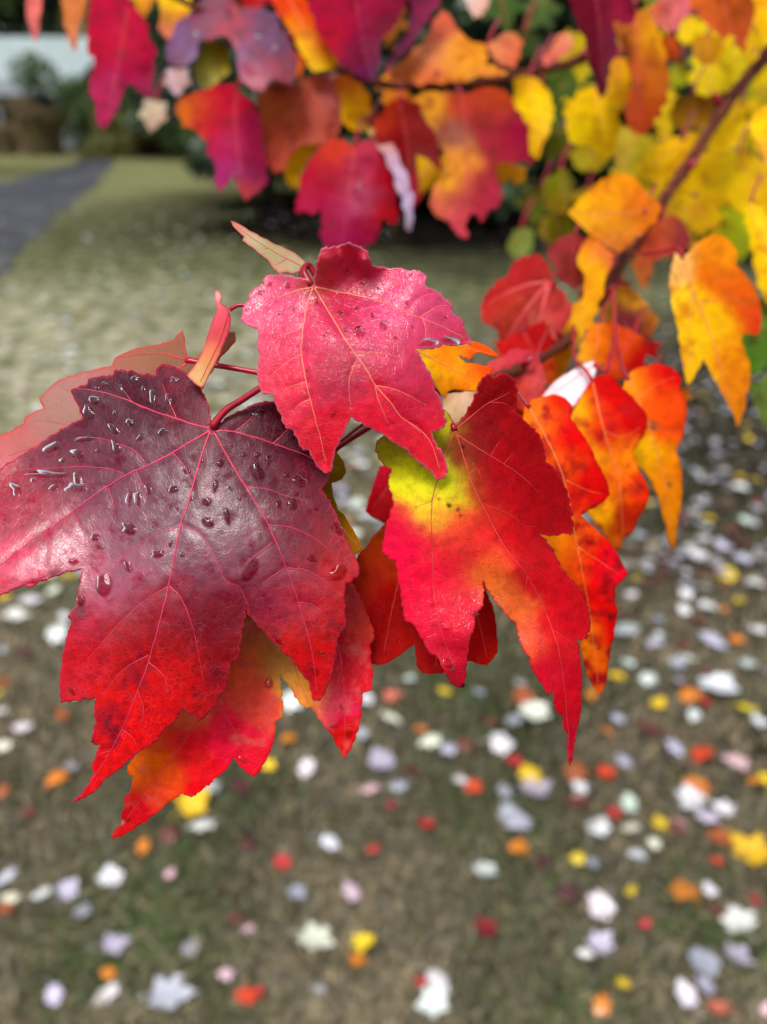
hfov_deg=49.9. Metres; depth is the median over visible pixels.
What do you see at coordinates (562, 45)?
maple leaf
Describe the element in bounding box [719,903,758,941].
fallen leaf
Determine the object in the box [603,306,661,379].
maple leaf
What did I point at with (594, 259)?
maple leaf
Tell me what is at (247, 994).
fallen leaf
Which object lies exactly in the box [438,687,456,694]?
fallen leaf
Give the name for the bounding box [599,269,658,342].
maple leaf
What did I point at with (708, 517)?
fallen leaf
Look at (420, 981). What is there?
fallen leaf
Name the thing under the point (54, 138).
ornamental grass
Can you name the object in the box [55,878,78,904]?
fallen leaf
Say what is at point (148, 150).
shrub
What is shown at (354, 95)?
maple leaf
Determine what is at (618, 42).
maple leaf
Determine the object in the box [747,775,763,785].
fallen leaf
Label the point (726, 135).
maple leaf
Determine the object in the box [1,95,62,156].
ornamental grass
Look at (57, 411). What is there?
maple leaf
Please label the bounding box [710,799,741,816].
fallen leaf
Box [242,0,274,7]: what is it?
maple leaf
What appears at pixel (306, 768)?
fallen leaf
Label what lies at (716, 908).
fallen leaf
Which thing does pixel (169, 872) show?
fallen leaf
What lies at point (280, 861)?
fallen leaf
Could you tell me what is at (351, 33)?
maple leaf
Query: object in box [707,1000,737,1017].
fallen leaf
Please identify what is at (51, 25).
broadleaf tree
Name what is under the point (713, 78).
maple leaf
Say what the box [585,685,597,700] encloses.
fallen leaf
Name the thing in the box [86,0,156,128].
maple leaf
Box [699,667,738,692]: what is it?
fallen leaf
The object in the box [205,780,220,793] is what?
fallen leaf
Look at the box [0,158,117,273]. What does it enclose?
driveway
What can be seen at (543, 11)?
maple leaf
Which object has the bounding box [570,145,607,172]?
maple leaf
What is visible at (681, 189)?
maple leaf
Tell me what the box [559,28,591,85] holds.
maple leaf
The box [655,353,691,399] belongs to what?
maple leaf
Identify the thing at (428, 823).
fallen leaf
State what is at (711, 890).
fallen leaf
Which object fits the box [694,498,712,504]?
fallen leaf
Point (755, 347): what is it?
maple leaf
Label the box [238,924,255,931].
fallen leaf
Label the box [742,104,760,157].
maple leaf
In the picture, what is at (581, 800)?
fallen leaf
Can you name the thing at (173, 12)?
maple leaf
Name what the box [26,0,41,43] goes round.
maple leaf
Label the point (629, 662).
fallen leaf
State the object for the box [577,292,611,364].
maple leaf
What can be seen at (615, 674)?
fallen leaf
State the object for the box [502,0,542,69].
maple leaf
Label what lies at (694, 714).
fallen leaf
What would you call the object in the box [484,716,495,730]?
fallen leaf
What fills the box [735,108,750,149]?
maple leaf
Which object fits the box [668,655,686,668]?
fallen leaf
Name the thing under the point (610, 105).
maple leaf
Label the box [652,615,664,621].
fallen leaf
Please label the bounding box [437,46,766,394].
twig
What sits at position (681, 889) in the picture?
fallen leaf
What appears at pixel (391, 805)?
fallen leaf
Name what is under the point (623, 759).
fallen leaf
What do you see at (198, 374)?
maple leaf
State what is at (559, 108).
maple leaf
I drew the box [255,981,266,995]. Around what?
fallen leaf
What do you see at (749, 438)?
fallen leaf
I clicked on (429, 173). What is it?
maple leaf
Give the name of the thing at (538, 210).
maple leaf
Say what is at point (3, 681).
fallen leaf
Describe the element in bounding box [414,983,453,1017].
fallen leaf
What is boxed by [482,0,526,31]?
maple leaf
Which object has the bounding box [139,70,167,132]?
maple leaf
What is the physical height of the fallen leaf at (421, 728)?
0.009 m
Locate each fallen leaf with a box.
[0,593,14,598]
[0,607,28,621]
[0,647,5,652]
[0,678,9,685]
[0,740,19,750]
[0,781,10,797]
[0,859,19,883]
[0,903,12,913]
[1,892,25,902]
[5,722,32,733]
[10,595,43,603]
[16,647,35,655]
[20,806,34,818]
[31,884,58,899]
[44,766,72,786]
[44,978,63,1006]
[46,582,60,592]
[46,623,67,642]
[54,707,67,719]
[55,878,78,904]
[57,609,68,620]
[61,761,83,770]
[71,903,90,921]
[91,933,130,954]
[93,975,125,1004]
[97,864,123,892]
[99,966,120,980]
[136,830,149,855]
[136,973,196,1009]
[160,825,185,843]
[160,868,175,878]
[170,787,208,820]
[180,939,199,955]
[186,817,223,830]
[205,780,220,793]
[216,967,239,980]
[229,779,249,794]
[229,913,246,923]
[232,985,258,1005]
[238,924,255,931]
[241,837,254,852]
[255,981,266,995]
[262,758,277,770]
[273,854,291,873]
[281,733,296,741]
[282,690,301,711]
[284,883,306,899]
[289,921,335,949]
[297,752,314,777]
[310,833,339,849]
[312,983,327,994]
[342,881,365,903]
[348,953,369,967]
[350,925,374,953]
[353,783,379,792]
[356,726,367,738]
[362,692,372,703]
[365,845,378,855]
[368,747,397,774]
[376,709,399,723]
[381,686,400,702]
[387,781,413,790]
[387,797,395,809]
[401,765,419,775]
[403,672,415,679]
[411,976,428,985]
[414,725,427,731]
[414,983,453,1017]
[418,818,433,829]
[419,731,446,747]
[419,966,448,992]
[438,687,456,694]
[440,740,456,754]
[454,775,467,785]
[456,737,474,754]
[462,778,480,792]
[465,860,497,875]
[471,687,485,694]
[474,913,497,936]
[479,732,514,753]
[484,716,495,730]
[497,782,514,800]
[498,792,516,827]
[505,713,521,726]
[505,754,528,767]
[506,685,535,703]
[506,811,531,836]
[508,840,522,854]
[515,679,530,685]
[515,837,528,859]
[518,693,549,719]
[518,764,542,786]
[518,776,551,798]
[534,851,549,868]
[555,881,578,910]
[564,760,587,783]
[566,788,590,807]
[569,851,589,864]
[571,780,587,792]
[577,948,599,957]
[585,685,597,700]
[586,816,611,836]
[586,854,598,867]
[586,930,614,958]
[587,887,615,920]
[592,988,612,1015]
[596,763,615,780]
[601,722,613,735]
[606,806,625,819]
[608,671,624,678]
[610,713,628,723]
[614,626,624,633]
[614,976,630,988]
[616,753,638,770]
[618,622,648,634]
[619,820,641,831]
[620,611,639,619]
[620,791,637,819]
[621,659,634,666]
[623,720,669,736]
[624,590,636,597]
[625,882,636,894]
[627,848,645,861]
[636,918,652,928]
[639,672,658,686]
[647,636,664,647]
[647,837,660,848]
[651,696,666,707]
[651,813,670,835]
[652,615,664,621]
[654,631,663,637]
[662,734,682,756]
[667,810,688,834]
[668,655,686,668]
[668,878,700,907]
[675,977,702,1017]
[676,638,691,649]
[676,654,697,659]
[676,782,706,809]
[677,687,702,704]
[678,604,690,616]
[680,585,693,598]
[682,775,717,795]
[683,577,697,588]
[687,705,700,721]
[687,943,720,977]
[688,808,719,822]
[689,549,715,559]
[689,741,713,763]
[689,974,716,995]
[691,616,711,623]
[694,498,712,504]
[697,515,714,519]
[697,881,718,896]
[698,599,716,610]
[698,631,719,645]
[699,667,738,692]
[699,694,713,709]
[700,666,712,674]
[707,826,730,846]
[707,902,730,916]
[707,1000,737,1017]
[709,856,724,863]
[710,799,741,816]
[712,537,731,549]
[712,639,727,647]
[715,567,737,584]
[718,583,732,589]
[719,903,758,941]
[720,752,759,771]
[724,941,754,968]
[727,524,738,530]
[727,598,746,602]
[727,630,745,642]
[728,829,766,865]
[730,703,760,711]
[731,480,748,489]
[734,552,753,563]
[736,658,758,666]
[738,515,757,522]
[744,436,752,440]
[744,893,763,905]
[746,577,766,587]
[746,625,766,632]
[747,712,766,726]
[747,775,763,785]
[753,498,763,503]
[758,771,766,784]
[760,1002,766,1022]
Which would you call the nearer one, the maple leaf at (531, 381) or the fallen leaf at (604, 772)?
the maple leaf at (531, 381)
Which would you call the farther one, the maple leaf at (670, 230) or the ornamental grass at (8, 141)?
the ornamental grass at (8, 141)
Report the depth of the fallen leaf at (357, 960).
1.58 m
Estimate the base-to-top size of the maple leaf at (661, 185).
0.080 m
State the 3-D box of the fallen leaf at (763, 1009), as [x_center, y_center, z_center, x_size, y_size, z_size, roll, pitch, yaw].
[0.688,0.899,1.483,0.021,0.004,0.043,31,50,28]
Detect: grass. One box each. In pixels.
[0,120,19,155]
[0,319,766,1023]
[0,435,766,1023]
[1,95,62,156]
[15,109,73,155]
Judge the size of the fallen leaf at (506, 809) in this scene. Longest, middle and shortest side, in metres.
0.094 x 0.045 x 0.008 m
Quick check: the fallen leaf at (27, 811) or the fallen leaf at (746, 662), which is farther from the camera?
the fallen leaf at (746, 662)
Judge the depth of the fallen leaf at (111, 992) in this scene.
1.52 m
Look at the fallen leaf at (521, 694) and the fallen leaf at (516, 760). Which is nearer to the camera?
the fallen leaf at (516, 760)
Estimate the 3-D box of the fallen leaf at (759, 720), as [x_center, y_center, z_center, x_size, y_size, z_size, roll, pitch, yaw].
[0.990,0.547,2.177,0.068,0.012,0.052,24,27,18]
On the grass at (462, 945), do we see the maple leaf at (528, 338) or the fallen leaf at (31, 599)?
the fallen leaf at (31, 599)
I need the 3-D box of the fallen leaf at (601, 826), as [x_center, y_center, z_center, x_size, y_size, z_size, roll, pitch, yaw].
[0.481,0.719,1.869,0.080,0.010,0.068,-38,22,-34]
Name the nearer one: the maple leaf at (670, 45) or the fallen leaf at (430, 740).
the maple leaf at (670, 45)
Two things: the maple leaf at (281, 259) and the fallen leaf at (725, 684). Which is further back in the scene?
the fallen leaf at (725, 684)
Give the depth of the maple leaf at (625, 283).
0.46 m
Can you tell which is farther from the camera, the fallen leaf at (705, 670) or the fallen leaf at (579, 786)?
the fallen leaf at (705, 670)
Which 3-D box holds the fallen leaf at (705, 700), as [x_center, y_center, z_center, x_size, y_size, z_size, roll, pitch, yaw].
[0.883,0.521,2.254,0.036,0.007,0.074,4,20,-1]
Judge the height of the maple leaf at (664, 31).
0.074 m
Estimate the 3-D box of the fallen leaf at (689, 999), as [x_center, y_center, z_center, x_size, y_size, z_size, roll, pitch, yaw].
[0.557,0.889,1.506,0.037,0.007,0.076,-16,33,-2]
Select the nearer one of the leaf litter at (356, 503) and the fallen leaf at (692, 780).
the fallen leaf at (692, 780)
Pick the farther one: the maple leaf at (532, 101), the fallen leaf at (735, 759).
the fallen leaf at (735, 759)
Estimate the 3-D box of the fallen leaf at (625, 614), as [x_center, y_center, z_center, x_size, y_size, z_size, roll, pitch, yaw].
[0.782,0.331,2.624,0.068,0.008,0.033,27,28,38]
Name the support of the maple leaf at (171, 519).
attached to the twig at (726, 103)
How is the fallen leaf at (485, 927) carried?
on the grass at (462, 945)
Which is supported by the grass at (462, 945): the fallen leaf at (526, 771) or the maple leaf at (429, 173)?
the fallen leaf at (526, 771)
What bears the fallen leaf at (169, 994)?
on the grass at (462, 945)
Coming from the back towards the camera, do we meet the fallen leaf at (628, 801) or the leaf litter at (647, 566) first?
the leaf litter at (647, 566)
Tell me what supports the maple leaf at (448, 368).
attached to the twig at (726, 103)
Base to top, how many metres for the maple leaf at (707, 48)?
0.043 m
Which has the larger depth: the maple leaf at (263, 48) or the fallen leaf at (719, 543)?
the fallen leaf at (719, 543)
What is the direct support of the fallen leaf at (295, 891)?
on the grass at (462, 945)
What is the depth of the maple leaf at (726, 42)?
0.79 m
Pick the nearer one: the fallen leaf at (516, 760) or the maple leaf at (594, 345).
the maple leaf at (594, 345)
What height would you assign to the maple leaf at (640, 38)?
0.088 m
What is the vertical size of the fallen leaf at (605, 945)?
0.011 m
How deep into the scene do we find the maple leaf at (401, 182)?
0.47 m
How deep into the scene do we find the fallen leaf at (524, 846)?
1.81 m
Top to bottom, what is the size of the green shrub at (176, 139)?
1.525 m
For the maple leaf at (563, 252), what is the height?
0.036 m
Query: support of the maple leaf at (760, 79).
attached to the twig at (726, 103)
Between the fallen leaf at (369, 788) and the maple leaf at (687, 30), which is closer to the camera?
the maple leaf at (687, 30)
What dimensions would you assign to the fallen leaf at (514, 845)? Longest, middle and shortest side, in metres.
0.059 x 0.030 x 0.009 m
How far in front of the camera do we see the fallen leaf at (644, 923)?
1.65 m
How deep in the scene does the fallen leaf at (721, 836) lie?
1.85 m
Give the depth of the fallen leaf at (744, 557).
2.94 m
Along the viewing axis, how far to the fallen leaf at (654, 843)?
1.83 m
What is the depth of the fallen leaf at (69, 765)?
2.04 m
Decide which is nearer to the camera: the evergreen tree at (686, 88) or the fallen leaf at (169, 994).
the fallen leaf at (169, 994)
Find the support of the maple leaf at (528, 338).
attached to the twig at (726, 103)
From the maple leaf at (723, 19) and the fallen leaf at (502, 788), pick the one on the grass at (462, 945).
the fallen leaf at (502, 788)
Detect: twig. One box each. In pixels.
[175,0,588,90]
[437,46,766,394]
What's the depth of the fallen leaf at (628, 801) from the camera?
1.93 m
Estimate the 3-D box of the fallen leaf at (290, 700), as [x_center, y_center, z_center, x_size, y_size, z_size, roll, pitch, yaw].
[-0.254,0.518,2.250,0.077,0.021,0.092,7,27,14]
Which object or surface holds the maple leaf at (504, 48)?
attached to the twig at (580, 58)
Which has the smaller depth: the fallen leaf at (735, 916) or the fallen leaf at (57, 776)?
the fallen leaf at (735, 916)
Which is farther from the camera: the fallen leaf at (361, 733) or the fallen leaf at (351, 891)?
the fallen leaf at (361, 733)
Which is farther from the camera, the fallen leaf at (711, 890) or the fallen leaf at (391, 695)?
the fallen leaf at (391, 695)
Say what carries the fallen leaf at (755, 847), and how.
on the grass at (462, 945)
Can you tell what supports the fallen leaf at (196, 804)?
on the grass at (462, 945)
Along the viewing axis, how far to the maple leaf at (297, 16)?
0.50 m
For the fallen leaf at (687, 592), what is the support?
on the grass at (462, 945)
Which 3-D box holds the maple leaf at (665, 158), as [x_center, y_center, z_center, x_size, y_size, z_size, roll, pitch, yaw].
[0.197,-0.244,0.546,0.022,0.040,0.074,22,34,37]
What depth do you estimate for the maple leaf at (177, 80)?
0.64 m
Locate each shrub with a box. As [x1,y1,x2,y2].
[6,50,143,153]
[80,107,155,157]
[115,131,176,156]
[148,120,199,157]
[176,117,198,159]
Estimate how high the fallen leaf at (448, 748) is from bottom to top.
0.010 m
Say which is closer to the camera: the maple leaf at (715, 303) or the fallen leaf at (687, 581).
the maple leaf at (715, 303)
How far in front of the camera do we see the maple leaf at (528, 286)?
0.37 m
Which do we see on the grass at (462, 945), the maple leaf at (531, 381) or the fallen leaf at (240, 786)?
the fallen leaf at (240, 786)
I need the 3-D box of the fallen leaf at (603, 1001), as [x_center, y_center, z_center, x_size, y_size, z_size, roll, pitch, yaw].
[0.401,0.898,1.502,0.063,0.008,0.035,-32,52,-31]
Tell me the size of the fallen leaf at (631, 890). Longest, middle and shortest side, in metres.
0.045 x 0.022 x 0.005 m
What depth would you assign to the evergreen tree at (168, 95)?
23.16 m
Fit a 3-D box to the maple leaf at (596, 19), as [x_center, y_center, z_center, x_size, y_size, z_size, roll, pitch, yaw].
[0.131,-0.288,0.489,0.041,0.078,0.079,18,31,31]
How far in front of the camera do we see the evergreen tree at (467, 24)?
11.30 m
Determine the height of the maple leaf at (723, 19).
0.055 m
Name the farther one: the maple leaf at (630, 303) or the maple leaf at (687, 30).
the maple leaf at (687, 30)
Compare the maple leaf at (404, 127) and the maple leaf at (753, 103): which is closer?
the maple leaf at (404, 127)
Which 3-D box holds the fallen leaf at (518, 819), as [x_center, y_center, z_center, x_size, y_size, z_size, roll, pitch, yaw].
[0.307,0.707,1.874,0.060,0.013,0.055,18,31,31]
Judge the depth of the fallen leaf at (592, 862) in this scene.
1.78 m
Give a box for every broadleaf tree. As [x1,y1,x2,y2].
[0,0,43,36]
[0,0,158,88]
[56,0,235,90]
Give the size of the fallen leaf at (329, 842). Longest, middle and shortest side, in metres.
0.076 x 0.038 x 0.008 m
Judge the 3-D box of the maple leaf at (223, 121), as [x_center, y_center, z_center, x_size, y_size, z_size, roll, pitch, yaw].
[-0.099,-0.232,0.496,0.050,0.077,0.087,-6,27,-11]
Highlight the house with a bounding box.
[0,37,126,150]
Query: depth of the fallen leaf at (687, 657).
2.43 m
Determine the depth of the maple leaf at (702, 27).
0.88 m
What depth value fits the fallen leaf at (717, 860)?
1.79 m
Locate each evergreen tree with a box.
[82,0,272,152]
[177,0,525,203]
[301,0,631,221]
[521,0,764,196]
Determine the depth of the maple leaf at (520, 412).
0.31 m
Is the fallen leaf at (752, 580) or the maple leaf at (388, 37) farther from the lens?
the fallen leaf at (752, 580)
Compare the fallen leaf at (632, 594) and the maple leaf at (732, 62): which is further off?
the fallen leaf at (632, 594)
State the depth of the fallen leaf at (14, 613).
2.63 m
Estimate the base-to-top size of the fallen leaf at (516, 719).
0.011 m
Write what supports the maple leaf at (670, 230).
attached to the twig at (726, 103)
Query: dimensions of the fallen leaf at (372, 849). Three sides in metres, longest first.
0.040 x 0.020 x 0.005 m
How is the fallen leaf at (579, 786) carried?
on the grass at (462, 945)
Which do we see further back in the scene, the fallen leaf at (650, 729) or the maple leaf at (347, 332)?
the fallen leaf at (650, 729)
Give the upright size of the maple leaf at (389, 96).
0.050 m
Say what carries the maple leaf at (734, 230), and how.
attached to the twig at (726, 103)
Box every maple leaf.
[0,330,256,467]
[0,364,359,802]
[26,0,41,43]
[60,0,85,50]
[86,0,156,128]
[111,427,374,838]
[134,0,152,17]
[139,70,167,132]
[158,0,190,38]
[164,66,190,96]
[166,0,296,91]
[175,76,267,200]
[187,290,243,387]
[193,37,230,88]
[231,221,304,276]
[240,242,471,480]
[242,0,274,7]
[257,70,340,173]
[273,0,338,71]
[284,144,318,188]
[285,27,304,80]
[295,113,398,247]
[308,0,405,82]
[321,423,363,553]
[332,70,371,130]
[351,524,497,673]
[365,466,392,523]
[367,96,413,230]
[372,81,441,210]
[375,372,590,765]
[376,43,411,105]
[381,0,439,71]
[382,7,408,49]
[388,10,507,85]
[411,82,533,238]
[416,138,444,194]
[417,341,498,397]
[434,387,627,694]
[443,358,476,422]
[466,0,489,17]
[480,254,597,351]
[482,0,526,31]
[486,17,522,68]
[487,327,549,410]
[494,315,570,386]
[496,162,526,185]
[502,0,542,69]
[507,197,534,258]
[513,46,553,158]
[515,159,554,227]
[515,408,523,415]
[520,0,563,30]
[537,213,573,244]
[539,32,573,65]
[539,61,590,101]
[539,74,566,139]
[541,387,580,417]
[542,334,614,405]
[543,121,573,164]
[543,142,574,214]
[547,223,585,286]
[554,236,614,380]
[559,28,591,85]
[562,84,615,109]
[563,82,621,158]
[568,173,661,252]
[569,0,636,98]
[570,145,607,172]
[571,324,648,551]
[574,171,593,201]
[576,32,623,50]
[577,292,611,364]
[579,251,632,300]
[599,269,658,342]
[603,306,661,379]
[607,44,630,112]
[610,167,655,189]
[612,286,686,550]
[613,0,669,136]
[613,121,657,173]
[622,233,760,426]
[629,194,691,291]
[634,135,673,199]
[640,109,695,178]
[642,0,666,37]
[644,0,658,19]
[647,0,690,31]
[647,129,687,150]
[654,65,678,138]
[654,193,697,260]
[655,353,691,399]
[662,30,679,60]
[666,190,722,235]
[668,64,715,129]
[669,43,690,87]
[670,147,705,198]
[677,9,697,45]
[683,121,766,214]
[686,125,719,154]
[687,40,732,96]
[689,0,754,55]
[691,26,722,64]
[695,18,733,41]
[695,204,736,241]
[701,104,752,143]
[709,84,749,153]
[714,39,748,84]
[714,204,751,264]
[718,21,753,94]
[735,98,758,118]
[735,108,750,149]
[739,34,766,105]
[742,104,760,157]
[742,295,766,375]
[743,174,766,301]
[746,24,764,52]
[748,35,766,91]
[748,105,766,166]
[749,372,766,425]
[753,0,766,36]
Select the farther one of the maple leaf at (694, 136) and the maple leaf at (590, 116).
the maple leaf at (694, 136)
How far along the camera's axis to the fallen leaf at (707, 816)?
1.88 m
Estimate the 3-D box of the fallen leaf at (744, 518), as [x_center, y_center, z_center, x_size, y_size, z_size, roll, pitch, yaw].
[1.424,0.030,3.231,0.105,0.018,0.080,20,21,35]
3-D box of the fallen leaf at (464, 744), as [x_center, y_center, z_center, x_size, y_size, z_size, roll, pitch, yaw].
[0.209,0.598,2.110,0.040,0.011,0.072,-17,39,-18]
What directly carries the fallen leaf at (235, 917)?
on the grass at (462, 945)
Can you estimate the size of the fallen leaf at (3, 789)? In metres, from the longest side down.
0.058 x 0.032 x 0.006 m
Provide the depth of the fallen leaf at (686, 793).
1.95 m
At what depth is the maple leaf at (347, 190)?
0.48 m
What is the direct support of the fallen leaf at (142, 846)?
on the grass at (462, 945)
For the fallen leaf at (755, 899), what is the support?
on the grass at (462, 945)
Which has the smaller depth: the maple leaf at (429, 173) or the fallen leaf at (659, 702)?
the maple leaf at (429, 173)
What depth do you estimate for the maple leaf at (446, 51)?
0.51 m
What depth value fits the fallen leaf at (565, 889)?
1.71 m
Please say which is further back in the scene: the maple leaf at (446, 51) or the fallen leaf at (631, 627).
the fallen leaf at (631, 627)
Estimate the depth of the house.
28.80 m
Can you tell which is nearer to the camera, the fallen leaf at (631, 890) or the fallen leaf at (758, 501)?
the fallen leaf at (631, 890)
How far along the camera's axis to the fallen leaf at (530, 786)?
1.97 m
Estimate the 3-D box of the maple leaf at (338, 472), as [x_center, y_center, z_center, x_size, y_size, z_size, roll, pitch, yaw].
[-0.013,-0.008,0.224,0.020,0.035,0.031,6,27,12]
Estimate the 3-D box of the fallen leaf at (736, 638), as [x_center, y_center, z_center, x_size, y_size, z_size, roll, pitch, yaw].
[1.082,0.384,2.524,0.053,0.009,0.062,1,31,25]
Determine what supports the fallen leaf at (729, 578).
on the grass at (462, 945)
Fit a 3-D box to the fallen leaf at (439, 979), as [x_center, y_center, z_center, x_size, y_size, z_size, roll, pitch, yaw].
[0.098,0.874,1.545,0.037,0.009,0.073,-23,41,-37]
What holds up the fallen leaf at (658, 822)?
on the grass at (462, 945)
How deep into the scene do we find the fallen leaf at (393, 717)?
2.19 m
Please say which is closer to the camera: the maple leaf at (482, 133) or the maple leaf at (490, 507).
the maple leaf at (490, 507)
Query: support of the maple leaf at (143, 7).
attached to the twig at (580, 58)
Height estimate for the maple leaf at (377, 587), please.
0.069 m
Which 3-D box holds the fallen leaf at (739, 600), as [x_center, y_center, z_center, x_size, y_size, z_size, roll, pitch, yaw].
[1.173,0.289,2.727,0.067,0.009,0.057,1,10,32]
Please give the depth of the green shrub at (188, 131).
20.48 m
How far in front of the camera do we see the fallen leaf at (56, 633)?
2.54 m
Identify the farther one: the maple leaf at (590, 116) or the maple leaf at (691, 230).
the maple leaf at (691, 230)
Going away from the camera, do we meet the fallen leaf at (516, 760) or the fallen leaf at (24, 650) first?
the fallen leaf at (516, 760)
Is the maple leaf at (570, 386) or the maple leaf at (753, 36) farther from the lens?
the maple leaf at (753, 36)
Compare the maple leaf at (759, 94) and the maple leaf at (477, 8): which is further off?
the maple leaf at (759, 94)
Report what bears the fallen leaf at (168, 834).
on the grass at (462, 945)
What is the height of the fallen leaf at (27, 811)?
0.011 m
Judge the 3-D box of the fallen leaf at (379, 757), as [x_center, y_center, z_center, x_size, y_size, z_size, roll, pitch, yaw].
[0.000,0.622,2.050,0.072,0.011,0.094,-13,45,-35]
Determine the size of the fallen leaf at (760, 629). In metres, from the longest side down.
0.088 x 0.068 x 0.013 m
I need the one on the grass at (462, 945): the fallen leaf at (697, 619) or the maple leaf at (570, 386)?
the fallen leaf at (697, 619)
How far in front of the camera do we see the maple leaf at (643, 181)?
0.76 m
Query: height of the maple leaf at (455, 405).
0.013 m
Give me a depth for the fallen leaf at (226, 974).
1.54 m
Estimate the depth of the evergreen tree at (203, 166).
12.41 m
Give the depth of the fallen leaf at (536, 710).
2.22 m
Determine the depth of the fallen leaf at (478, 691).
2.29 m
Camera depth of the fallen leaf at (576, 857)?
1.78 m
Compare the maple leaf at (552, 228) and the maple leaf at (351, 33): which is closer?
the maple leaf at (351, 33)
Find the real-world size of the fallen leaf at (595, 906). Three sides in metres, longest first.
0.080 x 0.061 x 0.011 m
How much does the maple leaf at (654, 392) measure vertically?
0.085 m
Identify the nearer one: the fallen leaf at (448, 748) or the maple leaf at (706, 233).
the maple leaf at (706, 233)
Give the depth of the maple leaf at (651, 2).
0.72 m
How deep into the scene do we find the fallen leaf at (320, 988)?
1.53 m
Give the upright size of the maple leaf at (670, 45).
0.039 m
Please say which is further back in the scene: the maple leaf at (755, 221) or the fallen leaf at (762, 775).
the fallen leaf at (762, 775)
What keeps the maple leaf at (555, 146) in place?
attached to the twig at (580, 58)
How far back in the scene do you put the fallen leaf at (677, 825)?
1.86 m
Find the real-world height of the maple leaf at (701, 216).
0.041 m
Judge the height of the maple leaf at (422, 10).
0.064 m
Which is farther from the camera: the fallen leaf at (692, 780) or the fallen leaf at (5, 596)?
the fallen leaf at (5, 596)
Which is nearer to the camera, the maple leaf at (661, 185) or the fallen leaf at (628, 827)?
the maple leaf at (661, 185)
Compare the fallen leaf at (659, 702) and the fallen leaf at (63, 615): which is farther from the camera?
the fallen leaf at (63, 615)
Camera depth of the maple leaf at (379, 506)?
0.26 m
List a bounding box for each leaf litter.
[0,203,404,579]
[456,229,766,589]
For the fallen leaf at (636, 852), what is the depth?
1.80 m
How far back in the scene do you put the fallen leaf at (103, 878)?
1.75 m
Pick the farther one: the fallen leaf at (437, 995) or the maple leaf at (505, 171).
the fallen leaf at (437, 995)
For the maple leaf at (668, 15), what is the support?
attached to the twig at (726, 103)
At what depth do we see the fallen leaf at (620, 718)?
2.19 m
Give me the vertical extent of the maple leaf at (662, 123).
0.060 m
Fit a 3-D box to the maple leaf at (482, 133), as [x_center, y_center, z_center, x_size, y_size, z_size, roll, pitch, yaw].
[0.049,-0.220,0.504,0.074,0.088,0.073,-22,34,-37]
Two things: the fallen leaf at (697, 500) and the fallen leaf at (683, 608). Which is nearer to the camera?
the fallen leaf at (683, 608)
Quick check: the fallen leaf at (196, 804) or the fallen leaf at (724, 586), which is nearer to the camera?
the fallen leaf at (196, 804)
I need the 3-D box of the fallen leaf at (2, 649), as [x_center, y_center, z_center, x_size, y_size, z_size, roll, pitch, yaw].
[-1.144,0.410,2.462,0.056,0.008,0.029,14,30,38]
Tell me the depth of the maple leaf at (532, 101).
0.55 m
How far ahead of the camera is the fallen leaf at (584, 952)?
1.59 m
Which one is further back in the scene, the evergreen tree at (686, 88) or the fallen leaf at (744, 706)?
the evergreen tree at (686, 88)
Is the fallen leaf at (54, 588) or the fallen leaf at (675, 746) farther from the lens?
the fallen leaf at (54, 588)
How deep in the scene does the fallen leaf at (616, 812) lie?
1.90 m
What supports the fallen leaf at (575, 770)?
on the grass at (462, 945)
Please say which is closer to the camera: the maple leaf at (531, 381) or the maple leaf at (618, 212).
the maple leaf at (531, 381)
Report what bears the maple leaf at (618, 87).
attached to the twig at (580, 58)
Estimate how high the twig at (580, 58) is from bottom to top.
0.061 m
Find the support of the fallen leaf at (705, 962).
on the grass at (462, 945)

